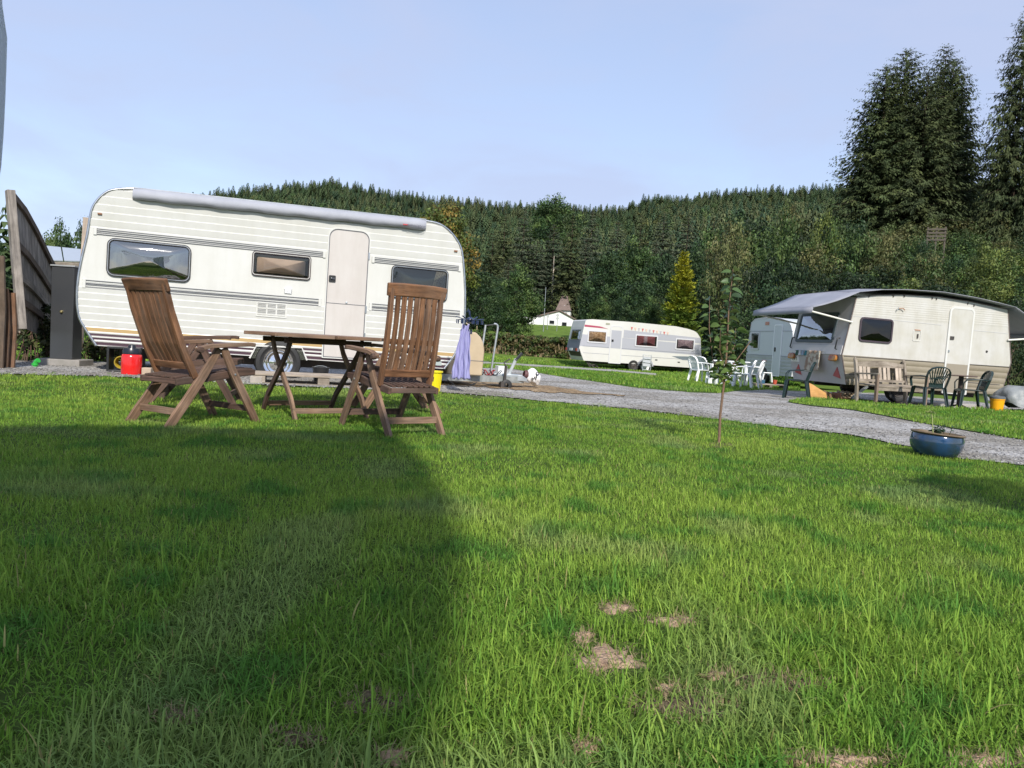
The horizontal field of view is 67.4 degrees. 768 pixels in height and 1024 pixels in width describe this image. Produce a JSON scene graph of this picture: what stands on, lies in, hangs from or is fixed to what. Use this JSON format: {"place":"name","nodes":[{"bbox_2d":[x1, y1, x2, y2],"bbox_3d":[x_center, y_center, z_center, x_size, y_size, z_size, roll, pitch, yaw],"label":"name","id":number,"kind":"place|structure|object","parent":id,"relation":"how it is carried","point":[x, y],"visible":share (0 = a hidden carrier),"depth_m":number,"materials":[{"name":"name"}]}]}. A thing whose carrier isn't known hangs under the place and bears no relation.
{"place":"outdoors","nodes":[
{"label":"outdoors","id":0,"kind":"place"},
{"bbox_2d":[0,0,6,171],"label":"canvas awning","id":1,"kind":"object","parent":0,"point":[3,49],"visible":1,"depth_m":2.36,"materials":[{"name":"grey"}]},
{"bbox_2d":[0,275,1023,767],"bbox_3d":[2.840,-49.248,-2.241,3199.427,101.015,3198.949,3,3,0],"label":"ground","id":2,"kind":"structure","parent":0,"point":[546,331],"depth_m":2.39,"materials":[{"name":"green plant"}]},
{"bbox_2d":[0,256,16,367],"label":"timber boards","id":3,"kind":"object","parent":2,"relation":"on","point":[8,327],"visible":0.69,"depth_m":9.38,"materials":[{"name":"brown wood"}]},
{"bbox_2d":[5,189,54,337],"bbox_3d":[-6.770,-1.539,10.881,0.282,1.936,3.193,2,4,-25],"label":"fence","id":4,"kind":"object","parent":2,"relation":"on","point":[32,260],"visible":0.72,"depth_m":10.22,"materials":[{"name":"brown wood"}]},
{"bbox_2d":[16,304,82,360],"bbox_3d":[-6.784,-0.718,11.096,1.017,0.969,0.818,3,3,0],"label":"bramble","id":5,"kind":"object","parent":2,"relation":"on","point":[32,340],"visible":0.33,"depth_m":10.91,"materials":[{"name":"green plant"}]},
{"bbox_2d":[42,217,76,261],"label":"shrub","id":6,"kind":"object","parent":2,"relation":"on","point":[64,242],"visible":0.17,"depth_m":23.73,"materials":[{"name":"green plant"}]},
{"bbox_2d":[47,246,83,349],"bbox_3d":[-10.011,-1.966,17.103,0.825,2.420,3.698,1,4,-32],"label":"lean to","id":7,"kind":"object","parent":2,"relation":"on","point":[72,255],"visible":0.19,"depth_m":16.61,"materials":[{"name":"grey"}]},
{"bbox_2d":[81,337,120,361],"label":"bramble","id":8,"kind":"object","parent":2,"relation":"on","point":[92,349],"visible":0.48,"depth_m":12.20,"materials":[{"name":"green plant"}]},
{"bbox_2d":[121,277,259,427],"bbox_3d":[-2.507,-0.232,6.024,0.624,1.117,0.910,5,4,31],"label":"recliner chair","id":9,"kind":"object","parent":2,"relation":"on","point":[154,315],"visible":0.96,"depth_m":5.81,"materials":[{"name":"brown wood"}]},
{"bbox_2d":[150,335,243,403],"bbox_3d":[-3.076,-0.365,7.436,0.916,1.155,0.624,3,3,-12],"label":"recliner chair","id":10,"kind":"object","parent":2,"relation":"on","point":[164,390],"visible":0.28,"depth_m":7.27,"materials":[{"name":"brown wood"}]},
{"bbox_2d":[244,330,383,419],"bbox_3d":[-1.799,-0.073,7.033,1.193,0.761,1.193,3,3,-6],"label":"folding table","id":11,"kind":"object","parent":2,"relation":"on","point":[289,339],"visible":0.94,"depth_m":6.84,"materials":[{"name":"brown wood"}]},
{"bbox_2d":[343,690,406,713],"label":"bare soil","id":12,"kind":"structure","parent":2,"relation":"on","point":[367,694],"depth_m":1.61,"materials":[{"name":"brown soil"}]},
{"bbox_2d":[339,282,446,437],"bbox_3d":[-0.947,-0.196,6.232,0.624,1.204,0.844,1,4,-38],"label":"recliner chair","id":13,"kind":"object","parent":2,"relation":"on","point":[394,377],"visible":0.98,"depth_m":6.04,"materials":[{"name":"brown wood"}]},
{"bbox_2d":[351,298,441,413],"bbox_3d":[-1.150,-0.303,7.753,0.844,1.208,0.624,2,3,-22],"label":"recliner chair","id":14,"kind":"object","parent":2,"relation":"on","point":[422,401],"visible":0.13,"depth_m":7.83,"materials":[{"name":"brown wood"}]},
{"bbox_2d":[420,198,482,301],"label":"oak tree","id":15,"kind":"object","parent":2,"relation":"on","point":[444,217],"visible":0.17,"depth_m":58.87,"materials":[{"name":"green plant"}]},
{"bbox_2d":[465,270,505,332],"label":"broadleaf tree","id":16,"kind":"object","parent":2,"relation":"on","point":[486,314],"visible":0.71,"depth_m":61.05,"materials":[{"name":"green plant"}]},
{"bbox_2d":[476,234,504,307],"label":"grey spruce","id":17,"kind":"object","parent":2,"relation":"on","point":[490,258],"visible":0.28,"depth_m":97.09,"materials":[{"name":"green plant"}]},
{"bbox_2d":[482,214,523,308],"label":"grey spruce","id":18,"kind":"object","parent":2,"relation":"on","point":[506,252],"visible":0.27,"depth_m":116.72,"materials":[{"name":"green plant"}]},
{"bbox_2d":[0,176,1023,313],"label":"hillside forest","id":19,"kind":"object","parent":2,"relation":"on","point":[484,222],"visible":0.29,"depth_m":398.25,"materials":[{"name":"green plant"}]},
{"bbox_2d":[0,360,1023,464],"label":"gravel drive","id":20,"kind":"structure","parent":2,"relation":"on","point":[769,397],"depth_m":10.59,"materials":[{"name":"grey gravel"}]},
{"bbox_2d":[39,264,93,365],"bbox_3d":[-6.135,-0.940,10.584,0.560,1.367,0.420,3,3,-4],"label":"utility cabinet","id":21,"kind":"object","parent":20,"relation":"on","point":[66,339],"visible":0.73,"depth_m":10.45,"materials":[{"name":"metal"}]},
{"bbox_2d":[106,346,145,371],"bbox_3d":[-4.983,-0.317,9.930,0.410,0.330,0.253,3,3,-12],"label":"cable reel","id":22,"kind":"object","parent":20,"relation":"on","point":[111,362],"visible":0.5,"depth_m":9.87,"materials":[{"name":"plastic"}]},
{"bbox_2d":[121,344,141,374],"bbox_3d":[-4.735,-0.305,9.563,0.240,0.386,0.240,3,3,0],"label":"red canister","id":23,"kind":"object","parent":20,"relation":"on","point":[131,359],"visible":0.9,"depth_m":9.47,"materials":[{"name":"red"}]},
{"bbox_2d":[75,187,526,387],"bbox_3d":[-2.763,-1.264,11.673,6.472,2.483,2.257,3,3,-20],"label":"caravan","id":24,"kind":"object","parent":20,"relation":"on","point":[230,266],"visible":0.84,"depth_m":10.38,"materials":[{"name":"white metal"}]},
{"bbox_2d":[106,238,191,281],"bbox_3d":[-4.654,-1.586,9.850,0.985,0.483,0.075,3,3,-20],"label":"window","id":25,"kind":"structure","parent":24,"relation":"in","point":[127,258],"depth_m":9.83,"materials":[{"name":"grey glass"}]},
{"bbox_2d":[251,251,310,279],"bbox_3d":[-3.125,-1.605,10.422,0.773,0.341,0.035,2,3,-20],"label":"window","id":26,"kind":"structure","parent":24,"relation":"in","point":[266,264],"depth_m":10.42,"materials":[{"name":"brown glass"}]},
{"bbox_2d":[321,228,370,359],"bbox_3d":[-2.313,-1.252,10.731,0.586,1.810,0.059,3,3,-20],"label":"door","id":27,"kind":"structure","parent":24,"relation":"in","point":[348,250],"depth_m":10.73,"materials":[{"name":"beige paint"}]},
{"bbox_2d":[391,265,448,301],"bbox_3d":[-1.329,-1.447,11.073,0.840,0.468,0.050,3,3,-20],"label":"window","id":28,"kind":"structure","parent":24,"relation":"in","point":[399,273],"depth_m":11.05,"materials":[{"name":"grey glass"}]},
{"bbox_2d":[253,370,390,387],"bbox_3d":[-2.414,-0.055,9.799,1.660,0.129,0.612,2,3,-16],"label":"wooden pallet","id":29,"kind":"object","parent":20,"relation":"on","point":[322,378],"visible":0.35,"depth_m":9.54,"materials":[{"name":"grey wood"}]},
{"bbox_2d":[0,360,1023,464],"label":"gravel stones","id":30,"kind":"object","parent":20,"relation":"on","point":[884,435],"visible":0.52,"depth_m":9.47,"materials":[{"name":"grey gravel"}]},
{"bbox_2d":[441,380,624,395],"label":"dry dirt","id":31,"kind":"structure","parent":20,"relation":"on","point":[531,387],"depth_m":12.63,"materials":[{"name":"beige soil"}]},
{"bbox_2d":[787,294,1011,401],"bbox_3d":[8.531,-0.768,17.018,4.063,2.282,2.172,4,3,-10],"label":"caravan","id":32,"kind":"object","parent":20,"relation":"on","point":[921,334],"visible":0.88,"depth_m":16.10,"materials":[{"name":"white paint"}]},
{"bbox_2d":[795,312,839,342],"bbox_3d":[6.685,-1.234,16.856,0.138,0.656,1.460,4,3,-10],"label":"window","id":33,"kind":"structure","parent":32,"relation":"in","point":[813,327],"depth_m":16.83,"materials":[{"name":"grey glass"}]},
{"bbox_2d":[858,317,893,343],"bbox_3d":[7.499,-1.104,15.820,0.760,0.505,0.035,4,3,-10],"label":"window","id":34,"kind":"structure","parent":32,"relation":"in","point":[875,330],"depth_m":15.81,"materials":[{"name":"grey glass"}]},
{"bbox_2d":[752,289,1023,340],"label":"awning","id":35,"kind":"object","parent":32,"relation":"attached to","point":[801,303],"visible":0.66,"depth_m":16.43,"materials":[{"name":"white fabric"}]},
{"bbox_2d":[941,307,974,394],"bbox_3d":[9.398,-0.697,16.169,0.590,1.825,0.042,4,3,-10],"label":"door","id":36,"kind":"structure","parent":32,"relation":"in","point":[961,320],"depth_m":16.16,"materials":[{"name":"white paint"}]},
{"bbox_2d":[16,333,1023,439],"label":"verge grass","id":37,"kind":"structure","parent":2,"relation":"on","point":[674,379],"depth_m":15.20,"materials":[{"name":"green plant"}]},
{"bbox_2d":[496,262,547,336],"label":"broadleaf tree","id":38,"kind":"object","parent":2,"relation":"on","point":[520,279],"visible":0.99,"depth_m":54.19,"materials":[{"name":"green plant"}]},
{"bbox_2d":[474,331,570,358],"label":"hedge","id":39,"kind":"object","parent":2,"relation":"on","point":[534,345],"visible":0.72,"depth_m":44.42,"materials":[{"name":"green plant"}]},
{"bbox_2d":[503,209,542,301],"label":"grey spruce","id":40,"kind":"object","parent":2,"relation":"on","point":[523,253],"visible":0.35,"depth_m":128.40,"materials":[{"name":"green plant"}]},
{"bbox_2d":[520,240,555,315],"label":"grey spruce","id":41,"kind":"object","parent":2,"relation":"on","point":[539,278],"visible":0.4,"depth_m":126.58,"materials":[{"name":"green plant"}]},
{"bbox_2d":[536,224,567,308],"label":"grey spruce","id":42,"kind":"object","parent":2,"relation":"on","point":[550,261],"visible":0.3,"depth_m":130.44,"materials":[{"name":"green plant"}]},
{"bbox_2d":[529,310,575,325],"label":"house","id":43,"kind":"structure","parent":2,"relation":"on","point":[565,319],"depth_m":109.56,"materials":[{"name":"white paint"}]},
{"bbox_2d":[522,192,586,248],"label":"broadleaf tree","id":44,"kind":"object","parent":2,"relation":"on","point":[545,209],"visible":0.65,"depth_m":245.18,"materials":[{"name":"green plant"}]},
{"bbox_2d":[541,216,589,319],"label":"grey spruce","id":45,"kind":"object","parent":2,"relation":"on","point":[568,284],"visible":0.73,"depth_m":118.54,"materials":[{"name":"green plant"}]},
{"bbox_2d":[575,210,605,279],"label":"grey spruce","id":46,"kind":"object","parent":2,"relation":"on","point":[591,246],"visible":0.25,"depth_m":133.51,"materials":[{"name":"green plant"}]},
{"bbox_2d":[586,295,611,319],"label":"broadleaf tree","id":47,"kind":"object","parent":2,"relation":"on","point":[603,308],"visible":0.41,"depth_m":57.48,"materials":[{"name":"green plant"}]},
{"bbox_2d":[574,248,634,320],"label":"broadleaf tree","id":48,"kind":"object","parent":2,"relation":"on","point":[594,288],"visible":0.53,"depth_m":58.99,"materials":[{"name":"green plant"}]},
{"bbox_2d":[573,643,645,672],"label":"bare soil","id":49,"kind":"structure","parent":2,"relation":"on","point":[602,660],"depth_m":1.90,"materials":[{"name":"brown soil"}]},
{"bbox_2d":[565,319,700,371],"bbox_3d":[6.127,-1.869,38.935,6.520,2.435,2.232,3,3,-12],"label":"caravan","id":50,"kind":"object","parent":2,"relation":"on","point":[593,341],"visible":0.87,"depth_m":37.86,"materials":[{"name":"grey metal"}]},
{"bbox_2d":[608,326,622,363],"bbox_3d":[5.072,-1.921,37.583,0.630,1.840,0.032,3,3,-12],"label":"door","id":51,"kind":"structure","parent":50,"relation":"in","point":[616,333],"depth_m":37.59,"materials":[{"name":"grey"}]},
{"bbox_2d":[603,234,664,318],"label":"broadleaf tree","id":52,"kind":"object","parent":2,"relation":"on","point":[634,258],"visible":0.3,"depth_m":60.76,"materials":[{"name":"green plant"}]},
{"bbox_2d":[616,280,658,323],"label":"broadleaf tree","id":53,"kind":"object","parent":2,"relation":"on","point":[628,310],"visible":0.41,"depth_m":49.33,"materials":[{"name":"green plant"}]},
{"bbox_2d":[636,295,666,324],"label":"broadleaf tree","id":54,"kind":"object","parent":2,"relation":"on","point":[647,310],"visible":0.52,"depth_m":47.45,"materials":[{"name":"green plant"}]},
{"bbox_2d":[628,250,678,320],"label":"broadleaf tree","id":55,"kind":"object","parent":2,"relation":"on","point":[663,266],"visible":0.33,"depth_m":55.07,"materials":[{"name":"green plant"}]},
{"bbox_2d":[637,213,677,280],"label":"grey spruce","id":56,"kind":"object","parent":2,"relation":"on","point":[664,235],"visible":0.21,"depth_m":122.65,"materials":[{"name":"green plant"}]},
{"bbox_2d":[628,694,724,719],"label":"bare soil","id":57,"kind":"structure","parent":2,"relation":"on","point":[674,701],"depth_m":1.68,"materials":[{"name":"brown soil"}]},
{"bbox_2d":[662,216,698,300],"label":"grey spruce","id":58,"kind":"object","parent":2,"relation":"on","point":[684,236],"visible":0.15,"depth_m":108.80,"materials":[{"name":"green plant"}]},
{"bbox_2d":[658,251,707,355],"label":"golden conifer","id":59,"kind":"object","parent":2,"relation":"on","point":[678,310],"visible":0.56,"depth_m":43.39,"materials":[{"name":"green plant"}]},
{"bbox_2d":[677,241,713,327],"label":"broadleaf tree","id":60,"kind":"object","parent":2,"relation":"on","point":[700,262],"visible":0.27,"depth_m":54.08,"materials":[{"name":"green plant"}]},
{"bbox_2d":[696,266,756,442],"bbox_3d":[1.839,-0.227,6.566,0.545,1.552,0.347,3,3,0],"label":"young tree","id":61,"kind":"object","parent":2,"relation":"on","point":[724,366],"visible":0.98,"depth_m":6.57,"materials":[{"name":"green plant"}]},
{"bbox_2d":[700,233,758,363],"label":"shrub","id":62,"kind":"object","parent":2,"relation":"on","point":[724,266],"visible":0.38,"depth_m":43.20,"materials":[{"name":"green plant"}]},
{"bbox_2d":[706,206,758,258],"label":"broadleaf tree","id":63,"kind":"object","parent":2,"relation":"on","point":[742,215],"visible":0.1,"depth_m":58.82,"materials":[{"name":"green plant"}]},
{"bbox_2d":[697,216,774,360],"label":"shrub","id":64,"kind":"object","parent":2,"relation":"on","point":[734,230],"visible":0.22,"depth_m":47.41,"materials":[{"name":"green plant"}]},
{"bbox_2d":[727,250,787,377],"bbox_3d":[11.503,-2.962,35.539,2.944,6.496,2.900,5,4,27],"label":"shrub","id":65,"kind":"object","parent":2,"relation":"on","point":[766,271],"visible":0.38,"depth_m":35.24,"materials":[{"name":"green plant"}]},
{"bbox_2d":[726,277,798,379],"bbox_3d":[9.568,-1.898,28.881,3.052,4.177,3.652,3,3,-4],"label":"shrub","id":66,"kind":"object","parent":2,"relation":"on","point":[767,298],"visible":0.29,"depth_m":28.62,"materials":[{"name":"green plant"}]},
{"bbox_2d":[746,317,797,382],"bbox_3d":[8.888,-0.976,23.771,2.030,2.059,2.978,3,3,-10],"label":"caravan","id":67,"kind":"object","parent":2,"relation":"on","point":[772,338],"visible":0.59,"depth_m":23.52,"materials":[{"name":"grey paint"}]},
{"bbox_2d":[771,324,782,376],"bbox_3d":[7.984,-1.014,23.150,0.030,1.560,0.480,3,3,-10],"label":"door","id":68,"kind":"structure","parent":67,"relation":"in","point":[778,328],"depth_m":23.13,"materials":[{"name":"grey paint"}]},
{"bbox_2d":[746,226,805,318],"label":"shrub","id":69,"kind":"object","parent":2,"relation":"on","point":[781,254],"visible":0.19,"depth_m":42.57,"materials":[{"name":"green plant"}]},
{"bbox_2d":[759,196,808,258],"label":"shrub","id":70,"kind":"object","parent":2,"relation":"on","point":[791,209],"visible":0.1,"depth_m":57.63,"materials":[{"name":"green plant"}]},
{"bbox_2d":[755,207,816,286],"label":"shrub","id":71,"kind":"object","parent":2,"relation":"on","point":[786,221],"visible":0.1,"depth_m":50.25,"materials":[{"name":"green plant"}]},
{"bbox_2d":[773,251,832,376],"bbox_3d":[12.210,-2.774,33.122,2.728,6.002,2.770,1,4,-37],"label":"shrub","id":72,"kind":"object","parent":2,"relation":"on","point":[793,273],"visible":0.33,"depth_m":32.66,"materials":[{"name":"green plant"}]},
{"bbox_2d":[771,239,847,317],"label":"shrub","id":73,"kind":"object","parent":2,"relation":"on","point":[818,253],"visible":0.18,"depth_m":42.34,"materials":[{"name":"green plant"}]},
{"bbox_2d":[806,206,849,281],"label":"shrub","id":74,"kind":"object","parent":2,"relation":"on","point":[834,230],"visible":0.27,"depth_m":46.25,"materials":[{"name":"green plant"}]},
{"bbox_2d":[814,264,868,296],"bbox_3d":[14.812,-2.921,34.585,3.201,4.989,3.152,3,3,-2],"label":"shrub","id":75,"kind":"object","parent":2,"relation":"on","point":[831,285],"visible":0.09,"depth_m":34.37,"materials":[{"name":"green plant"}]},
{"bbox_2d":[806,755,892,767],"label":"bare soil","id":76,"kind":"structure","parent":2,"relation":"on","point":[851,757],"depth_m":1.49,"materials":[{"name":"brown soil"}]},
{"bbox_2d":[827,224,884,288],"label":"shrub","id":77,"kind":"object","parent":2,"relation":"on","point":[855,251],"visible":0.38,"depth_m":41.89,"materials":[{"name":"green plant"}]},
{"bbox_2d":[834,272,892,296],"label":"shrub","id":78,"kind":"object","parent":2,"relation":"on","point":[860,285],"visible":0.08,"depth_m":27.68,"materials":[{"name":"green plant"}]},
{"bbox_2d":[809,63,943,271],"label":"tall spruce","id":79,"kind":"object","parent":2,"relation":"on","point":[864,171],"visible":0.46,"depth_m":52.24,"materials":[{"name":"green plant"}]},
{"bbox_2d":[841,223,914,288],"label":"shrub","id":80,"kind":"object","parent":2,"relation":"on","point":[886,256],"visible":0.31,"depth_m":42.02,"materials":[{"name":"green plant"}]},
{"bbox_2d":[847,264,910,288],"bbox_3d":[17.375,-3.490,35.841,4.111,4.183,4.049,2,3,-23],"label":"shrub","id":81,"kind":"object","parent":2,"relation":"on","point":[887,280],"visible":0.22,"depth_m":35.44,"materials":[{"name":"green plant"}]},
{"bbox_2d":[855,224,927,285],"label":"shrub","id":82,"kind":"object","parent":2,"relation":"on","point":[898,233],"visible":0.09,"depth_m":47.48,"materials":[{"name":"green plant"}]},
{"bbox_2d":[827,47,963,235],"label":"tall spruce","id":83,"kind":"object","parent":2,"relation":"on","point":[908,64],"visible":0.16,"depth_m":52.82,"materials":[{"name":"green plant"}]},
{"bbox_2d":[788,401,1023,438],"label":"lawn verge","id":84,"kind":"structure","parent":2,"relation":"on","point":[1010,422],"depth_m":11.13,"materials":[{"name":"green plant"}]},
{"bbox_2d":[853,357,929,404],"bbox_3d":[7.585,-0.039,15.419,1.390,0.921,0.656,2,3,-22],"label":"wooden bench","id":85,"kind":"object","parent":84,"relation":"on","point":[905,388],"visible":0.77,"depth_m":15.46,"materials":[{"name":"grey wood"}]},
{"bbox_2d":[907,366,951,407],"bbox_3d":[7.984,0.063,14.649,0.580,0.817,0.615,3,3,-4],"label":"garden chair","id":86,"kind":"object","parent":84,"relation":"on","point":[933,386],"visible":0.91,"depth_m":14.48,"materials":[{"name":"green plastic"}]},
{"bbox_2d":[950,370,993,408],"bbox_3d":[8.935,0.119,14.891,0.602,0.800,0.568,4,3,12],"label":"garden chair","id":87,"kind":"object","parent":84,"relation":"on","point":[983,385],"visible":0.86,"depth_m":14.79,"materials":[{"name":"green plastic"}]},
{"bbox_2d":[992,385,1023,407],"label":"tarpaulin bundle","id":88,"kind":"object","parent":84,"relation":"on","point":[1013,395],"visible":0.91,"depth_m":15.10,"materials":[{"name":"grey"}]},
{"bbox_2d":[882,248,950,289],"bbox_3d":[18.055,-3.915,34.399,2.995,4.361,3.843,4,3,14],"label":"shrub","id":89,"kind":"object","parent":2,"relation":"on","point":[931,276],"visible":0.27,"depth_m":34.03,"materials":[{"name":"green plant"}]},
{"bbox_2d":[879,217,954,262],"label":"shrub","id":90,"kind":"object","parent":2,"relation":"on","point":[923,228],"visible":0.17,"depth_m":49.23,"materials":[{"name":"green plant"}]},
{"bbox_2d":[863,69,983,281],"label":"tall spruce","id":91,"kind":"object","parent":2,"relation":"on","point":[932,152],"visible":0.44,"depth_m":51.11,"materials":[{"name":"green plant"}]},
{"bbox_2d":[891,235,956,278],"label":"shrub","id":92,"kind":"object","parent":2,"relation":"on","point":[912,250],"visible":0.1,"depth_m":42.35,"materials":[{"name":"green plant"}]},
{"bbox_2d":[897,249,956,291],"bbox_3d":[18.141,-3.888,33.728,2.446,4.268,2.122,4,3,6],"label":"shrub","id":93,"kind":"object","parent":2,"relation":"on","point":[919,271],"visible":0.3,"depth_m":33.59,"materials":[{"name":"green plant"}]},
{"bbox_2d":[909,428,965,458],"bbox_3d":[3.637,0.518,6.585,0.424,0.210,0.424,7,3,0],"label":"glazed pot","id":94,"kind":"object","parent":2,"relation":"on","point":[942,445],"visible":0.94,"depth_m":6.43,"materials":[{"name":"blue ceramic"}]},
{"bbox_2d":[913,43,989,222],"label":"tall spruce","id":95,"kind":"object","parent":2,"relation":"on","point":[941,67],"visible":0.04,"depth_m":55.11,"materials":[{"name":"green plant"}]},
{"bbox_2d":[923,59,991,230],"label":"tall spruce","id":96,"kind":"object","parent":2,"relation":"on","point":[958,113],"visible":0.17,"depth_m":53.57,"materials":[{"name":"green plant"}]},
{"bbox_2d":[939,216,994,260],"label":"shrub","id":97,"kind":"object","parent":2,"relation":"on","point":[976,227],"visible":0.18,"depth_m":49.35,"materials":[{"name":"green plant"}]},
{"bbox_2d":[943,229,993,287],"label":"shrub","id":98,"kind":"object","parent":2,"relation":"on","point":[964,244],"visible":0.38,"depth_m":41.67,"materials":[{"name":"green plant"}]},
{"bbox_2d":[945,239,1022,303],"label":"shrub","id":99,"kind":"object","parent":2,"relation":"on","point":[990,267],"visible":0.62,"depth_m":30.47,"materials":[{"name":"green plant"}]},
{"bbox_2d":[952,6,1023,253],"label":"tall spruce","id":100,"kind":"object","parent":2,"relation":"on","point":[1009,147],"visible":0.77,"depth_m":48.82,"materials":[{"name":"green plant"}]},
{"bbox_2d":[957,276,1022,303],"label":"shrub","id":101,"kind":"object","parent":2,"relation":"on","point":[993,295],"visible":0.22,"depth_m":28.88,"materials":[{"name":"green plant"}]},
{"bbox_2d":[964,246,1023,295],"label":"shrub","id":102,"kind":"object","parent":2,"relation":"on","point":[1014,251],"visible":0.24,"depth_m":34.09,"materials":[{"name":"green plant"}]},
{"bbox_2d":[1004,295,1023,385],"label":"shrub","id":103,"kind":"object","parent":2,"relation":"on","point":[1019,357],"visible":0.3,"depth_m":21.77,"materials":[{"name":"green plant"}]},
{"bbox_2d":[0,0,1023,247],"label":"sky","id":104,"kind":"structure","parent":0,"point":[594,103],"materials":[{"name":"blue"}]},
{"bbox_3d":[-0.630,-0.824,10.492,0.086,0.036,0.010,3,3,0],"label":"coat hanger","id":105,"kind":"object","parent":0,"visible":0},
{"bbox_2d":[451,323,471,379],"bbox_3d":[-0.683,-0.443,10.512,0.262,0.773,0.116,3,3,0],"label":"towel","id":106,"kind":"object","parent":105,"relation":"hanging from","point":[461,367],"visible":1,"depth_m":10.51,"materials":[{"name":"purple fabric"}]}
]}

